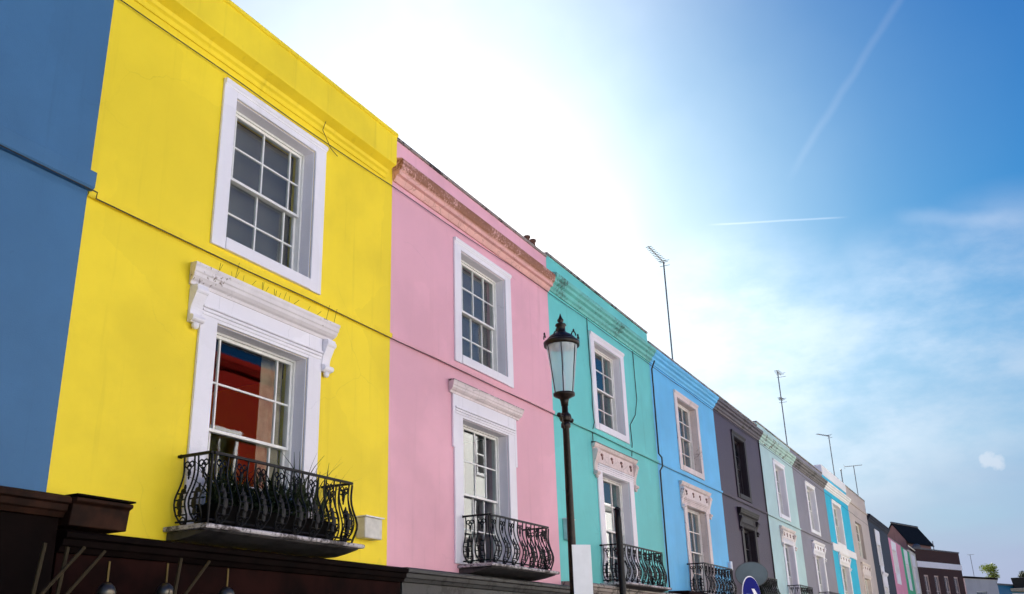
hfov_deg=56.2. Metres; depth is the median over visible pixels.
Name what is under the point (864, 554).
terraced house
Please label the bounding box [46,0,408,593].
terraced house
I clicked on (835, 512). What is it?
window
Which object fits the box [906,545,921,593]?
terraced house
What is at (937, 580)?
window
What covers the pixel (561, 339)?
street lamp
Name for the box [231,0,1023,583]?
sky
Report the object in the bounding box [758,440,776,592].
drainpipe
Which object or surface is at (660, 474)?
drainpipe
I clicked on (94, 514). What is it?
fascia end box
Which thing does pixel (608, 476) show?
terraced house
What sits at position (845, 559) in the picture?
terraced house
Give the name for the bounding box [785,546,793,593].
window
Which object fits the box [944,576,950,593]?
window
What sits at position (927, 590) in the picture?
window
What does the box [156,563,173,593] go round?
hanging lamp
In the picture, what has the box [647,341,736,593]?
terraced house
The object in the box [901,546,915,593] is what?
terraced house
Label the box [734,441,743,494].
window
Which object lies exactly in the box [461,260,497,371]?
window
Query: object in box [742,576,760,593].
road sign
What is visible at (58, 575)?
awning arm
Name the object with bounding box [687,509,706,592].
window
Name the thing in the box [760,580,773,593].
balcony plant
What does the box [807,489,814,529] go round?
window
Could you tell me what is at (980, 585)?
building
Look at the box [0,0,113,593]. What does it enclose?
terraced house
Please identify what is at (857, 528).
window
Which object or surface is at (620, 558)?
dark post
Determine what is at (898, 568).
terraced house
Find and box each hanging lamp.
[96,561,115,593]
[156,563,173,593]
[218,568,233,593]
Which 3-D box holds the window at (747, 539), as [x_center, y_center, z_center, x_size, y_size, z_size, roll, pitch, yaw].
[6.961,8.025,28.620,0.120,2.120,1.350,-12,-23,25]
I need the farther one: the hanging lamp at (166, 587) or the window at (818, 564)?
the window at (818, 564)
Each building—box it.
[909,541,965,593]
[963,576,998,593]
[997,583,1023,593]
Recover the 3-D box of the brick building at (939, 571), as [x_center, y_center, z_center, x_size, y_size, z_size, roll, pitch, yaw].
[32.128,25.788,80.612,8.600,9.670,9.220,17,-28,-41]
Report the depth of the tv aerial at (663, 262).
30.99 m
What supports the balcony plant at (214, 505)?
on the terraced house at (181, 357)
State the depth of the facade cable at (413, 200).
13.46 m
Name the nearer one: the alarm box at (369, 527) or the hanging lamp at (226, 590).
the hanging lamp at (226, 590)
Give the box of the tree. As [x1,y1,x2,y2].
[979,563,999,580]
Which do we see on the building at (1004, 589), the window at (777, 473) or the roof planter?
the roof planter
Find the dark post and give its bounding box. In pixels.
[614,507,626,593]
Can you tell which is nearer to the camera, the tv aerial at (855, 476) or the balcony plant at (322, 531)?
the balcony plant at (322, 531)
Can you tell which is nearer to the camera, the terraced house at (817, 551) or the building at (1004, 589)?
the terraced house at (817, 551)
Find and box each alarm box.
[356,515,384,540]
[562,518,567,540]
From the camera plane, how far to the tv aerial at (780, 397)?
45.53 m
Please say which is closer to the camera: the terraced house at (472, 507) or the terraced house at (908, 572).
the terraced house at (472, 507)
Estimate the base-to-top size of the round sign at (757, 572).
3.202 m
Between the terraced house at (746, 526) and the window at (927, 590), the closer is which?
the terraced house at (746, 526)
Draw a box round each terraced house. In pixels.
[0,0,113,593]
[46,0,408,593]
[387,138,569,593]
[544,252,675,593]
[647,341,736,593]
[711,389,780,593]
[753,421,812,593]
[790,448,838,593]
[813,464,860,593]
[845,485,878,593]
[867,513,896,593]
[888,537,907,593]
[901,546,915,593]
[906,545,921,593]
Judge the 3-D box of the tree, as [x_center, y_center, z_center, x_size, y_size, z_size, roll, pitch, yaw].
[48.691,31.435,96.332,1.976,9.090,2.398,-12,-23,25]
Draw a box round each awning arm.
[30,543,85,593]
[55,547,105,593]
[173,558,210,593]
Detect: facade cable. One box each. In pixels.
[0,144,827,542]
[121,0,874,530]
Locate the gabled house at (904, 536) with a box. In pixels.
[887,522,932,548]
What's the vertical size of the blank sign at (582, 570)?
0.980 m
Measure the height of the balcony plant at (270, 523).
0.727 m
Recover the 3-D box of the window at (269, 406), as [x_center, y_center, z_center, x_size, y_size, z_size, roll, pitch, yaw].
[-2.963,1.542,10.409,0.210,2.120,1.510,-12,-23,25]
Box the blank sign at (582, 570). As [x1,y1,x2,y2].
[572,545,592,593]
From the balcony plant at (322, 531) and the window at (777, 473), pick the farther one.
the window at (777, 473)
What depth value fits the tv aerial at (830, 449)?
56.46 m
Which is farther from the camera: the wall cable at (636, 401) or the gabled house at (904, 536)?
the gabled house at (904, 536)
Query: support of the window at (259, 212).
in the terraced house at (181, 357)
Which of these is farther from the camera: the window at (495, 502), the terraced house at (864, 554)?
the terraced house at (864, 554)
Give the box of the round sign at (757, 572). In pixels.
[735,562,767,585]
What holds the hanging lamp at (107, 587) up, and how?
hanging from the terraced house at (181, 357)
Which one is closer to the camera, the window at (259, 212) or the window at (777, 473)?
the window at (259, 212)
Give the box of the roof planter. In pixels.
[1010,571,1023,591]
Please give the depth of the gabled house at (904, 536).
82.41 m
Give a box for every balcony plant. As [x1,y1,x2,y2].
[187,458,263,528]
[242,468,307,533]
[253,451,351,539]
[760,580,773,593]
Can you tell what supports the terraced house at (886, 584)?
on the ground
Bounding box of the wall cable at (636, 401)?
[630,351,636,455]
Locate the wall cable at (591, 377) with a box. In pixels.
[586,318,594,438]
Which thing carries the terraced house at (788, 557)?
on the ground
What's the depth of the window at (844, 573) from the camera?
44.52 m
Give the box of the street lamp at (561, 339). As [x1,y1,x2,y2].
[543,314,579,593]
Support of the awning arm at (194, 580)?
attached to the terraced house at (181, 357)
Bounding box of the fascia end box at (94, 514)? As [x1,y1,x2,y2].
[57,493,135,533]
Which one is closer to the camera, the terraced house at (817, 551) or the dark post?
the dark post
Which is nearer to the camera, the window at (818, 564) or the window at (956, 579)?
the window at (818, 564)
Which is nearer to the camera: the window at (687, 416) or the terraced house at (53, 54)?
the terraced house at (53, 54)
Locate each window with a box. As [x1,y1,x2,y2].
[203,332,295,503]
[226,110,304,272]
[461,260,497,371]
[463,424,501,563]
[594,348,617,431]
[603,477,627,581]
[678,404,694,469]
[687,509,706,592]
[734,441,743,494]
[744,530,751,561]
[775,468,783,514]
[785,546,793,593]
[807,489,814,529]
[816,557,823,593]
[833,507,840,542]
[842,567,848,593]
[855,524,862,557]
[924,575,930,593]
[934,576,940,593]
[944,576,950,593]
[954,577,959,593]
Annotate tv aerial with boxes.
[646,246,672,358]
[776,370,787,444]
[817,434,834,474]
[845,465,858,495]
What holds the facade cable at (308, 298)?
attached to the terraced house at (181, 357)
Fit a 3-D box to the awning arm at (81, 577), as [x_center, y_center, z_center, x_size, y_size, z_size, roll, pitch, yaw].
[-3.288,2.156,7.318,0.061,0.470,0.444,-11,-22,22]
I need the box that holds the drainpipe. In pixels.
[651,360,669,586]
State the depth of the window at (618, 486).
19.88 m
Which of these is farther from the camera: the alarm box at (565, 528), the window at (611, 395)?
the window at (611, 395)
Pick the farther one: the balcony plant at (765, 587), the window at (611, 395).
the balcony plant at (765, 587)
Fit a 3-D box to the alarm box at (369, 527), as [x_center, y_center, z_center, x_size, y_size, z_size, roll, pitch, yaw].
[-1.728,2.812,11.665,0.158,0.265,0.390,-12,-23,25]

